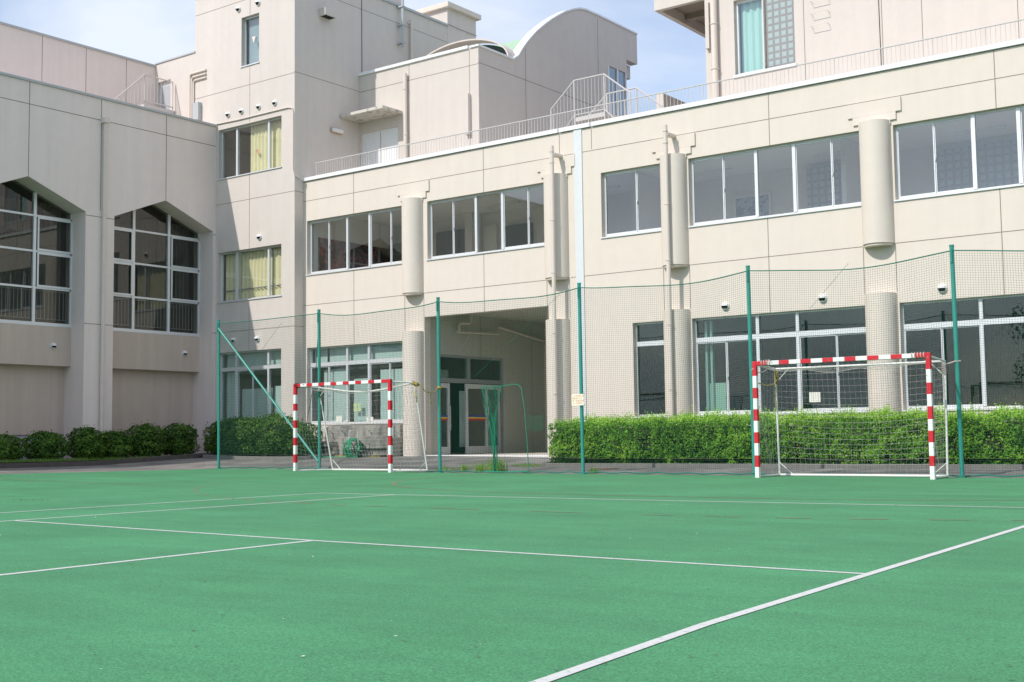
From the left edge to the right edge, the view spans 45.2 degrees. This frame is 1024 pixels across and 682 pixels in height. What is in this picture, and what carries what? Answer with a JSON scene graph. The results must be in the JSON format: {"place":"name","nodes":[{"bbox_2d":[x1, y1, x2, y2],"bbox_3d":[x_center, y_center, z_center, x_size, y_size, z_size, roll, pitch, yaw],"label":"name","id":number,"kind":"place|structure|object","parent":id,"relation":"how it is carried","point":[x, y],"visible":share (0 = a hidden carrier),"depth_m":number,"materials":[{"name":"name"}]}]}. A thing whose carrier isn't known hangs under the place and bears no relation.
{"place":"outdoors","nodes":[
{"label":"outdoors","id":0,"kind":"place"},
{"bbox_2d":[0,455,542,466],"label":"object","id":1,"kind":"structure","parent":0,"point":[88,459],"depth_m":34.66,"materials":[{"name":"grey concrete"}]},
{"bbox_2d":[0,0,706,370],"label":"sky","id":2,"kind":"structure","parent":0,"point":[670,56],"materials":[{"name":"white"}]},
{"bbox_2d":[0,455,1023,477],"bbox_3d":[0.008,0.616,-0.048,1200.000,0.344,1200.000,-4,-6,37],"label":"ground","id":3,"kind":"structure","parent":0,"point":[194,463],"depth_m":31.02,"materials":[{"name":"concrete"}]},
{"bbox_2d":[1,457,138,462],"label":"planting bed","id":4,"kind":"object","parent":3,"relation":"on","point":[53,461],"visible":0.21,"depth_m":34.67,"materials":[{"name":"soil"}]},
{"bbox_2d":[0,431,30,460],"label":"shrub","id":5,"kind":"object","parent":4,"relation":"on","point":[12,449],"visible":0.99,"depth_m":33.78,"materials":[{"name":"green plant"}]},
{"bbox_2d":[21,429,71,459],"bbox_3d":[-13.325,2.954,35.029,1.530,0.903,1.310,-4,-6,37],"label":"shrub","id":6,"kind":"object","parent":4,"relation":"on","point":[45,445],"visible":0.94,"depth_m":34.69,"materials":[{"name":"green plant"}]},
{"bbox_2d":[61,424,109,458],"bbox_3d":[-12.423,2.948,35.991,1.466,1.024,1.150,-4,-6,37],"label":"shrub","id":7,"kind":"object","parent":4,"relation":"on","point":[85,442],"visible":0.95,"depth_m":35.67,"materials":[{"name":"green plant"}]},
{"bbox_2d":[98,429,136,458],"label":"shrub","id":8,"kind":"object","parent":4,"relation":"on","point":[120,442],"visible":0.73,"depth_m":36.48,"materials":[{"name":"green plant"}]},
{"bbox_2d":[121,419,171,456],"bbox_3d":[-11.250,2.985,37.656,1.490,1.182,1.394,-4,-6,37],"label":"shrub","id":9,"kind":"object","parent":4,"relation":"on","point":[148,441],"visible":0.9,"depth_m":37.31,"materials":[{"name":"green plant"}]},
{"bbox_2d":[157,421,199,454],"bbox_3d":[-10.441,3.056,38.614,1.588,1.164,1.260,-4,-6,37],"label":"shrub","id":10,"kind":"object","parent":4,"relation":"on","point":[181,438],"visible":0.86,"depth_m":38.29,"materials":[{"name":"green plant"}]},
{"bbox_2d":[0,21,216,462],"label":"hall wing","id":11,"kind":"structure","parent":3,"relation":"on","point":[107,251],"depth_m":37.90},
{"bbox_2d":[0,180,72,327],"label":"gabled window","id":12,"kind":"structure","parent":11,"relation":"in","point":[36,233],"depth_m":36.31,"materials":[{"name":"glass"}]},
{"bbox_2d":[115,74,174,113],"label":"roof stair","id":13,"kind":"object","parent":11,"relation":"on","point":[157,108],"visible":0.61,"depth_m":41.79,"materials":[{"name":"metal"}]},
{"bbox_2d":[113,204,199,336],"bbox_3d":[-11.642,-2.347,39.658,0.160,4.230,3.820,-4,-6,37],"label":"gabled window","id":14,"kind":"structure","parent":11,"relation":"in","point":[156,289],"depth_m":39.79,"materials":[{"name":"glass"}]},
{"bbox_2d":[0,452,229,467],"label":"kerb","id":15,"kind":"structure","parent":3,"relation":"on","point":[84,463],"depth_m":35.59,"materials":[{"name":"grey concrete"}]},
{"bbox_2d":[203,454,335,459],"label":"kerb","id":16,"kind":"structure","parent":3,"relation":"on","point":[253,457],"depth_m":36.59,"materials":[{"name":"concrete"}]},
{"bbox_2d":[230,455,311,456],"bbox_3d":[-7.505,3.515,37.695,4.700,0.029,1.600,-4,-6,37],"label":"planting bed","id":17,"kind":"object","parent":3,"relation":"on","point":[268,455],"visible":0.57,"depth_m":37.65,"materials":[{"name":"soil"}]},
{"bbox_2d":[201,416,231,454],"bbox_3d":[-9.249,3.022,39.161,1.171,1.256,1.245,-4,-6,37],"label":"shrub","id":18,"kind":"object","parent":17,"relation":"on","point":[209,446],"visible":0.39,"depth_m":38.88,"materials":[{"name":"green plant"}]},
{"bbox_2d":[213,413,267,454],"bbox_3d":[-8.409,2.882,38.306,2.242,1.350,1.502,-4,-6,37],"label":"shrub","id":19,"kind":"object","parent":17,"relation":"on","point":[230,437],"visible":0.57,"depth_m":37.87,"materials":[{"name":"green plant"}]},
{"bbox_2d":[239,409,302,454],"bbox_3d":[-7.184,2.778,37.501,2.621,1.405,1.684,-4,-6,37],"label":"shrub","id":20,"kind":"object","parent":17,"relation":"on","point":[267,447],"visible":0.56,"depth_m":37.04,"materials":[{"name":"green plant"}]},
{"bbox_2d":[280,419,324,455],"bbox_3d":[-6.298,2.856,36.822,1.354,1.136,1.364,-4,-6,37],"label":"shrub","id":21,"kind":"object","parent":17,"relation":"on","point":[310,445],"visible":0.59,"depth_m":36.53,"materials":[{"name":"green plant"}]},
{"bbox_2d":[154,0,480,454],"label":"stair tower","id":22,"kind":"structure","parent":3,"relation":"on","point":[296,67],"depth_m":40.38,"materials":[{"name":"paint"}]},
{"bbox_2d":[160,82,170,109],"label":"roof door","id":23,"kind":"structure","parent":22,"relation":"in","point":[167,84],"depth_m":43.13,"materials":[{"name":"metal"}]},
{"bbox_2d":[227,372,239,420],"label":"curtain","id":24,"kind":"object","parent":22,"relation":"hanging from","point":[232,374],"visible":0.5,"depth_m":40.48,"materials":[{"name":"teal fabric"}]},
{"bbox_2d":[226,253,241,300],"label":"curtain","id":25,"kind":"object","parent":22,"relation":"hanging from","point":[230,271],"visible":0.65,"depth_m":40.81,"materials":[{"name":"yellow fabric"}]},
{"bbox_2d":[216,245,281,303],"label":"window","id":26,"kind":"structure","parent":22,"relation":"in","point":[269,248],"depth_m":40.33,"materials":[{"name":"metal"}]},
{"bbox_2d":[217,117,281,179],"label":"window","id":27,"kind":"structure","parent":22,"relation":"in","point":[237,129],"depth_m":40.58,"materials":[{"name":"metal"}]},
{"bbox_2d":[240,15,259,67],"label":"window","id":28,"kind":"structure","parent":22,"relation":"in","point":[245,43],"depth_m":40.76,"materials":[{"name":"metal"}]},
{"bbox_2d":[220,349,280,423],"bbox_3d":[-8.369,1.519,39.675,3.040,2.400,0.090,-4,-6,37],"label":"window","id":29,"kind":"structure","parent":22,"relation":"in","point":[265,367],"depth_m":39.76,"materials":[{"name":"metal"}]},
{"bbox_2d":[227,351,280,367],"bbox_3d":[-8.261,0.602,39.891,2.900,0.460,0.022,-4,-6,37],"label":"window blind","id":30,"kind":"object","parent":22,"relation":"attached to","point":[259,360],"depth_m":39.91,"materials":[{"name":"teal"}]},
{"bbox_2d":[242,249,271,298],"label":"curtain","id":31,"kind":"object","parent":22,"relation":"hanging from","point":[254,268],"visible":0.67,"depth_m":40.12,"materials":[{"name":"yellow fabric"}]},
{"bbox_2d":[242,388,272,420],"bbox_3d":[-8.221,2.105,39.759,1.450,1.140,0.022,-4,-6,37],"label":"window blind","id":32,"kind":"object","parent":22,"relation":"attached to","point":[262,397],"depth_m":39.78,"materials":[{"name":"teal"}]},
{"bbox_2d":[251,120,281,171],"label":"curtain","id":33,"kind":"object","parent":22,"relation":"hanging from","point":[259,142],"visible":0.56,"depth_m":40.19,"materials":[{"name":"yellow fabric"}]},
{"bbox_2d":[273,247,280,294],"bbox_3d":[-7.391,-2.227,39.402,0.683,1.580,0.060,-4,-6,37],"label":"curtain","id":34,"kind":"object","parent":22,"relation":"hanging from","point":[277,268],"visible":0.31,"depth_m":39.52,"materials":[{"name":"yellow fabric"}]},
{"bbox_2d":[274,386,280,420],"bbox_3d":[-7.321,2.017,39.090,0.640,1.190,0.022,-4,-6,37],"label":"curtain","id":35,"kind":"object","parent":22,"relation":"attached to","point":[277,395],"depth_m":39.21,"materials":[{"name":"teal"}]},
{"bbox_2d":[307,427,336,454],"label":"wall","id":36,"kind":"structure","parent":3,"relation":"on","point":[332,449],"depth_m":37.22,"materials":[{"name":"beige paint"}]},
{"bbox_2d":[325,430,364,457],"bbox_3d":[-4.975,3.054,36.062,1.600,0.856,0.600,-4,-6,37],"label":"hose reel cart","id":37,"kind":"object","parent":3,"relation":"on","point":[357,441],"visible":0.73,"depth_m":35.63,"materials":[{"name":"green plastic"}]},
{"bbox_2d":[328,424,402,456],"bbox_3d":[-4.464,3.017,36.508,2.940,1.040,0.695,-4,-6,37],"label":"wash trough","id":38,"kind":"object","parent":3,"relation":"on","point":[362,439],"visible":0.35,"depth_m":36.10,"materials":[{"name":"concrete"}]},
{"bbox_2d":[434,465,456,470],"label":"weed tuft","id":39,"kind":"object","parent":3,"relation":"on","point":[445,468],"visible":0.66,"depth_m":28.17,"materials":[{"name":"green plant"}]},
{"bbox_2d":[458,463,470,470],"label":"weed tuft","id":40,"kind":"object","parent":3,"relation":"on","point":[463,465],"visible":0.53,"depth_m":27.77,"materials":[{"name":"green plant"}]},
{"bbox_2d":[472,462,489,471],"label":"weed tuft","id":41,"kind":"object","parent":3,"relation":"on","point":[479,466],"visible":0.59,"depth_m":27.51,"materials":[{"name":"green plant"}]},
{"bbox_2d":[484,455,509,470],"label":"weed tuft","id":42,"kind":"object","parent":3,"relation":"on","point":[489,466],"visible":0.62,"depth_m":27.11,"materials":[{"name":"green plant"}]},
{"bbox_2d":[0,469,1023,681],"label":"sports court","id":43,"kind":"object","parent":3,"relation":"on","point":[347,611],"visible":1,"depth_m":6.85,"materials":[{"name":"paint"}]},
{"bbox_2d":[0,541,306,574],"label":"court line","id":44,"kind":"object","parent":43,"relation":"on","point":[148,558],"visible":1,"depth_m":8.25,"materials":[{"name":"white paint"}]},
{"bbox_2d":[2,493,314,512],"bbox_3d":[-9.431,1.586,8.720,0.171,0.001,22.808,-4,-5,35],"label":"court line","id":45,"kind":"object","parent":43,"relation":"on","point":[150,503],"visible":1,"depth_m":15.56,"materials":[{"name":"paint"}]},
{"bbox_2d":[10,495,383,520],"bbox_3d":[-8.371,1.512,7.950,0.105,0.001,22.832,-4,-5,36],"label":"court line","id":46,"kind":"object","parent":43,"relation":"on","point":[191,508],"visible":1,"depth_m":14.30,"materials":[{"name":"paint"}]},
{"bbox_2d":[293,379,427,472],"bbox_3d":[-3.547,1.986,28.560,3.487,2.080,0.861,-4,-6,37],"label":"handball goal","id":47,"kind":"object","parent":43,"relation":"on","point":[296,392],"visible":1,"depth_m":28.55,"materials":[{"name":"red paint"}]},
{"bbox_2d":[11,520,863,573],"bbox_3d":[-1.579,1.554,9.635,9.088,0.001,0.133,-4,-6,39],"label":"court line","id":48,"kind":"object","parent":43,"relation":"on","point":[475,550],"visible":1,"depth_m":8.43,"materials":[{"name":"white paint"}]},
{"bbox_2d":[193,478,934,519],"bbox_3d":[1.702,1.985,15.803,21.411,0.011,6.449,-4,-6,37],"label":"faded court arc","id":49,"kind":"object","parent":43,"relation":"on","point":[454,508],"visible":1,"depth_m":13.61,"materials":[{"name":"brown paint"}]},
{"bbox_2d":[392,475,845,499],"bbox_3d":[3.673,2.169,18.429,16.090,0.001,6.526,-4,-6,37],"label":"faded court arc","id":50,"kind":"object","parent":43,"relation":"on","point":[582,494],"visible":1,"depth_m":16.47,"materials":[{"name":"paint"}]},
{"bbox_2d":[341,493,1023,507],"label":"court line","id":51,"kind":"object","parent":43,"relation":"on","point":[673,500],"visible":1,"depth_m":14.32,"materials":[{"name":"white paint"}]},
{"bbox_2d":[530,525,1023,681],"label":"court line","id":52,"kind":"object","parent":43,"relation":"on","point":[572,670],"visible":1,"depth_m":5.20,"materials":[{"name":"white paint"}]},
{"bbox_2d":[752,352,948,478],"bbox_3d":[5.881,1.341,21.458,3.207,2.080,0.947,-4,-6,37],"label":"handball goal","id":53,"kind":"object","parent":43,"relation":"on","point":[930,417],"visible":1,"depth_m":21.53,"materials":[{"name":"red paint"}]},
{"bbox_2d":[751,359,771,372],"bbox_3d":[4.688,0.472,22.468,0.393,0.217,1.159,-3,-5,25],"label":"tie rope","id":54,"kind":"object","parent":53,"relation":"attached to","point":[764,364],"visible":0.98,"depth_m":21.97,"materials":[{"name":"white fabric"}]},
{"bbox_2d":[758,369,778,385],"bbox_3d":[4.606,0.655,22.501,0.822,0.340,0.111,3,-6,-44],"label":"tie rope","id":55,"kind":"object","parent":53,"relation":"attached to","point":[776,375],"visible":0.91,"depth_m":22.71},
{"bbox_2d":[911,352,941,376],"bbox_3d":[6.968,0.388,20.436,0.720,0.408,0.303,1,-5,-25],"label":"tie rope","id":56,"kind":"object","parent":53,"relation":"attached to","point":[923,358],"visible":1,"depth_m":20.34,"materials":[{"name":"white fabric"}]},
{"bbox_2d":[588,467,602,473],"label":"weed tuft","id":57,"kind":"object","parent":3,"relation":"on","point":[594,469],"visible":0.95,"depth_m":25.47,"materials":[{"name":"green plant"}]},
{"bbox_2d":[591,468,619,469],"bbox_3d":[2.047,2.808,26.945,0.656,0.042,0.656,-4,-6,37],"label":"manhole cover","id":58,"kind":"object","parent":3,"relation":"on","point":[606,468],"visible":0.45,"depth_m":26.73,"materials":[{"name":"metal"}]},
{"bbox_2d":[216,245,1023,477],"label":"net fence","id":59,"kind":"object","parent":3,"relation":"on","point":[959,423],"visible":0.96,"depth_m":24.94,"materials":[{"name":"green fabric"}]},
{"bbox_2d":[411,381,441,392],"bbox_3d":[-1.912,1.038,27.766,0.710,0.286,0.212,1,-5,-17],"label":"tie rope","id":60,"kind":"object","parent":59,"relation":"attached to","point":[418,384],"visible":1,"depth_m":27.70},
{"bbox_2d":[571,394,584,405],"bbox_3d":[1.362,1.213,25.541,0.342,0.269,0.018,-4,-6,37],"label":"notice sign","id":61,"kind":"object","parent":59,"relation":"attached to","point":[577,399],"visible":1,"depth_m":25.53,"materials":[{"name":"beige paper"}]},
{"bbox_2d":[941,360,960,374],"bbox_3d":[7.475,0.448,20.957,0.351,0.246,0.086,0,-4,-8],"label":"tie rope","id":62,"kind":"object","parent":59,"relation":"attached to","point":[947,364],"visible":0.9,"depth_m":20.94,"materials":[{"name":"white fabric"}]},
{"bbox_2d":[303,19,1023,457],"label":"school building","id":63,"kind":"structure","parent":3,"relation":"on","point":[885,165],"depth_m":31.75,"materials":[{"name":"beige paint"}]},
{"bbox_2d":[324,369,345,420],"bbox_3d":[-5.487,1.697,38.186,0.950,1.640,0.022,-4,-6,37],"label":"window blind","id":64,"kind":"object","parent":63,"relation":"attached to","point":[339,377],"depth_m":38.16,"materials":[{"name":"white"}]},
{"bbox_2d":[336,416,341,421],"bbox_3d":[-5.301,2.390,37.784,0.250,0.190,0.006,-4,-6,37],"label":"paper notice","id":65,"kind":"object","parent":63,"relation":"attached to","point":[337,418],"visible":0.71,"depth_m":37.80,"materials":[{"name":"white paper"}]},
{"bbox_2d":[306,207,401,275],"bbox_3d":[-4.699,-3.038,37.641,4.360,1.745,0.235,-4,-6,37],"label":"window","id":66,"kind":"structure","parent":63,"relation":"in","point":[371,265],"depth_m":37.93,"materials":[{"name":"metal"}]},
{"bbox_2d":[310,341,402,424],"bbox_3d":[-4.683,1.311,37.333,4.260,2.425,0.235,-4,-6,37],"label":"window","id":67,"kind":"structure","parent":63,"relation":"in","point":[313,365],"depth_m":37.59,"materials":[{"name":"metal"}]},
{"bbox_2d":[354,403,360,410],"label":"lime papers","id":68,"kind":"object","parent":63,"relation":"attached to","point":[355,409],"visible":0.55,"depth_m":37.39,"materials":[{"name":"green paper"}]},
{"bbox_2d":[315,343,401,362],"bbox_3d":[-4.563,0.374,37.583,4.100,0.460,0.022,-4,-6,37],"label":"window blind","id":69,"kind":"object","parent":63,"relation":"attached to","point":[385,348],"depth_m":37.59,"materials":[{"name":"teal"}]},
{"bbox_2d":[354,378,367,421],"bbox_3d":[-4.552,1.795,37.478,0.700,1.310,0.022,-4,-6,37],"label":"window blind","id":70,"kind":"object","parent":63,"relation":"attached to","point":[362,407],"depth_m":37.50,"materials":[{"name":"white"}]},
{"bbox_2d":[380,369,402,418],"bbox_3d":[-3.489,1.605,36.694,1.160,1.540,0.022,-4,-6,37],"label":"window blind","id":71,"kind":"object","parent":63,"relation":"attached to","point":[398,375],"depth_m":36.71,"materials":[{"name":"white"}]},
{"bbox_2d":[441,383,450,454],"bbox_3d":[-1.990,2.296,36.357,0.123,2.110,0.540,-4,-6,37],"label":"glazed door","id":72,"kind":"structure","parent":63,"relation":"in","point":[446,386],"depth_m":36.50,"materials":[{"name":"metal"}]},
{"bbox_2d":[436,229,464,255],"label":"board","id":73,"kind":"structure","parent":63,"relation":"in","point":[444,240],"depth_m":40.64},
{"bbox_2d":[465,384,488,453],"bbox_3d":[-1.048,2.371,37.479,0.123,2.110,1.070,-4,-6,37],"label":"glazed door","id":74,"kind":"structure","parent":63,"relation":"in","point":[479,449],"depth_m":37.40,"materials":[{"name":"metal"}]},
{"bbox_2d":[426,184,543,260],"bbox_3d":[-0.649,-3.326,34.622,4.480,1.745,0.235,-4,-6,37],"label":"window","id":75,"kind":"structure","parent":63,"relation":"in","point":[476,197],"depth_m":34.89,"materials":[{"name":"metal"}]},
{"bbox_2d":[340,7,637,166],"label":"terrace block","id":76,"kind":"structure","parent":63,"relation":"on","point":[458,87],"depth_m":40.49,"materials":[{"name":"paint"}]},
{"bbox_2d":[362,127,397,165],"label":"steel double door","id":77,"kind":"structure","parent":76,"relation":"in","point":[386,138],"depth_m":40.82,"materials":[{"name":"white metal"}]},
{"bbox_2d":[608,65,626,115],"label":"corner window","id":78,"kind":"structure","parent":76,"relation":"in","point":[620,77],"depth_m":45.05,"materials":[{"name":"glass"}]},
{"bbox_2d":[484,385,500,452],"bbox_3d":[-0.602,2.426,38.268,0.050,2.110,0.730,-4,-6,37],"label":"glazed door","id":79,"kind":"structure","parent":63,"relation":"in","point":[498,446],"depth_m":38.46,"materials":[{"name":"metal"}]},
{"bbox_2d":[505,222,532,246],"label":"board","id":80,"kind":"structure","parent":63,"relation":"in","point":[517,234],"depth_m":38.95,"materials":[{"name":"grey"}]},
{"bbox_2d":[550,73,662,129],"bbox_3d":[2.646,-6.101,34.550,3.223,2.291,1.744,-4,-6,37],"label":"stepover stair","id":81,"kind":"object","parent":63,"relation":"on","point":[605,115],"visible":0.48,"depth_m":34.14,"materials":[{"name":"metal"}]},
{"bbox_2d":[600,165,660,238],"bbox_3d":[3.189,-3.598,31.760,2.050,1.745,0.235,-4,-6,37],"label":"window","id":82,"kind":"structure","parent":63,"relation":"in","point":[636,170],"depth_m":31.88,"materials":[{"name":"metal"}]},
{"bbox_2d":[635,321,665,417],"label":"window","id":83,"kind":"structure","parent":63,"relation":"in","point":[640,344],"depth_m":31.48,"materials":[{"name":"metal"}]},
{"bbox_2d":[656,93,684,108],"bbox_3d":[5.075,-6.188,38.869,0.240,2.970,1.500,-4,-6,37],"label":"parapet stub","id":84,"kind":"object","parent":63,"relation":"on","point":[667,101],"visible":0.14,"depth_m":38.48,"materials":[{"name":"paint"}]},
{"bbox_2d":[710,383,726,410],"bbox_3d":[5.087,1.423,30.443,0.490,0.770,0.040,-4,-6,37],"label":"curtain","id":85,"kind":"object","parent":63,"relation":"in","point":[720,394],"visible":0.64,"depth_m":30.38,"materials":[{"name":"teal fabric"}]},
{"bbox_2d":[734,192,771,217],"bbox_3d":[6.684,-3.726,34.224,1.120,0.700,0.065,-4,-6,37],"label":"framed picture","id":86,"kind":"object","parent":63,"relation":"attached to","point":[744,205],"visible":0.71,"depth_m":34.22,"materials":[{"name":"grey paper"}]},
{"bbox_2d":[688,132,860,227],"bbox_3d":[6.314,-3.820,29.430,4.680,1.745,0.235,-4,-6,37],"label":"window","id":87,"kind":"structure","parent":63,"relation":"in","point":[794,145],"depth_m":29.64,"materials":[{"name":"metal"}]},
{"bbox_2d":[694,306,868,415],"bbox_3d":[6.363,0.527,29.098,4.660,2.425,0.235,-4,-6,37],"label":"window","id":88,"kind":"structure","parent":63,"relation":"in","point":[843,331],"depth_m":29.18,"materials":[{"name":"metal"}]},
{"bbox_2d":[809,392,820,401],"bbox_3d":[7.041,1.306,28.625,0.280,0.230,0.006,-4,-6,37],"label":"paper notice","id":89,"kind":"object","parent":63,"relation":"attached to","point":[816,396],"visible":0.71,"depth_m":28.62,"materials":[{"name":"white paper"}]},
{"bbox_2d":[654,0,1023,98],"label":"block","id":90,"kind":"structure","parent":63,"relation":"on","point":[796,32],"depth_m":32.97,"materials":[{"name":"paint"}]},
{"bbox_2d":[735,0,763,74],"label":"window","id":91,"kind":"structure","parent":90,"relation":"in","point":[738,3],"depth_m":34.75,"materials":[{"name":"metal"}]},
{"bbox_2d":[741,0,763,72],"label":"curtain","id":92,"kind":"object","parent":90,"relation":"hanging from","point":[752,36],"visible":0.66,"depth_m":34.70,"materials":[{"name":"teal fabric"}]},
{"bbox_2d":[894,105,1023,201],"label":"window","id":93,"kind":"structure","parent":63,"relation":"in","point":[972,116],"depth_m":26.76,"materials":[{"name":"metal"}]},
{"bbox_2d":[901,294,1023,411],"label":"window","id":94,"kind":"structure","parent":63,"relation":"in","point":[984,404],"depth_m":26.55,"materials":[{"name":"metal"}]},
{"bbox_2d":[543,459,1023,468],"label":"kerb","id":95,"kind":"structure","parent":3,"relation":"on","point":[833,466],"depth_m":24.83,"materials":[{"name":"concrete"}]},
{"bbox_2d":[568,457,1022,458],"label":"planting bed","id":96,"kind":"object","parent":3,"relation":"on","point":[788,458],"visible":0.16,"depth_m":25.45,"materials":[{"name":"soil"}]},
{"bbox_2d":[547,398,1023,463],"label":"clipped hedge","id":97,"kind":"object","parent":96,"relation":"on","point":[670,436],"visible":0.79,"depth_m":25.22,"materials":[{"name":"green plant"}]},
{"bbox_2d":[66,478,1008,679],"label":"court litter","id":98,"kind":"object","parent":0,"point":[473,645],"visible":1,"depth_m":4.88,"materials":[{"name":"white paper"}]}
]}

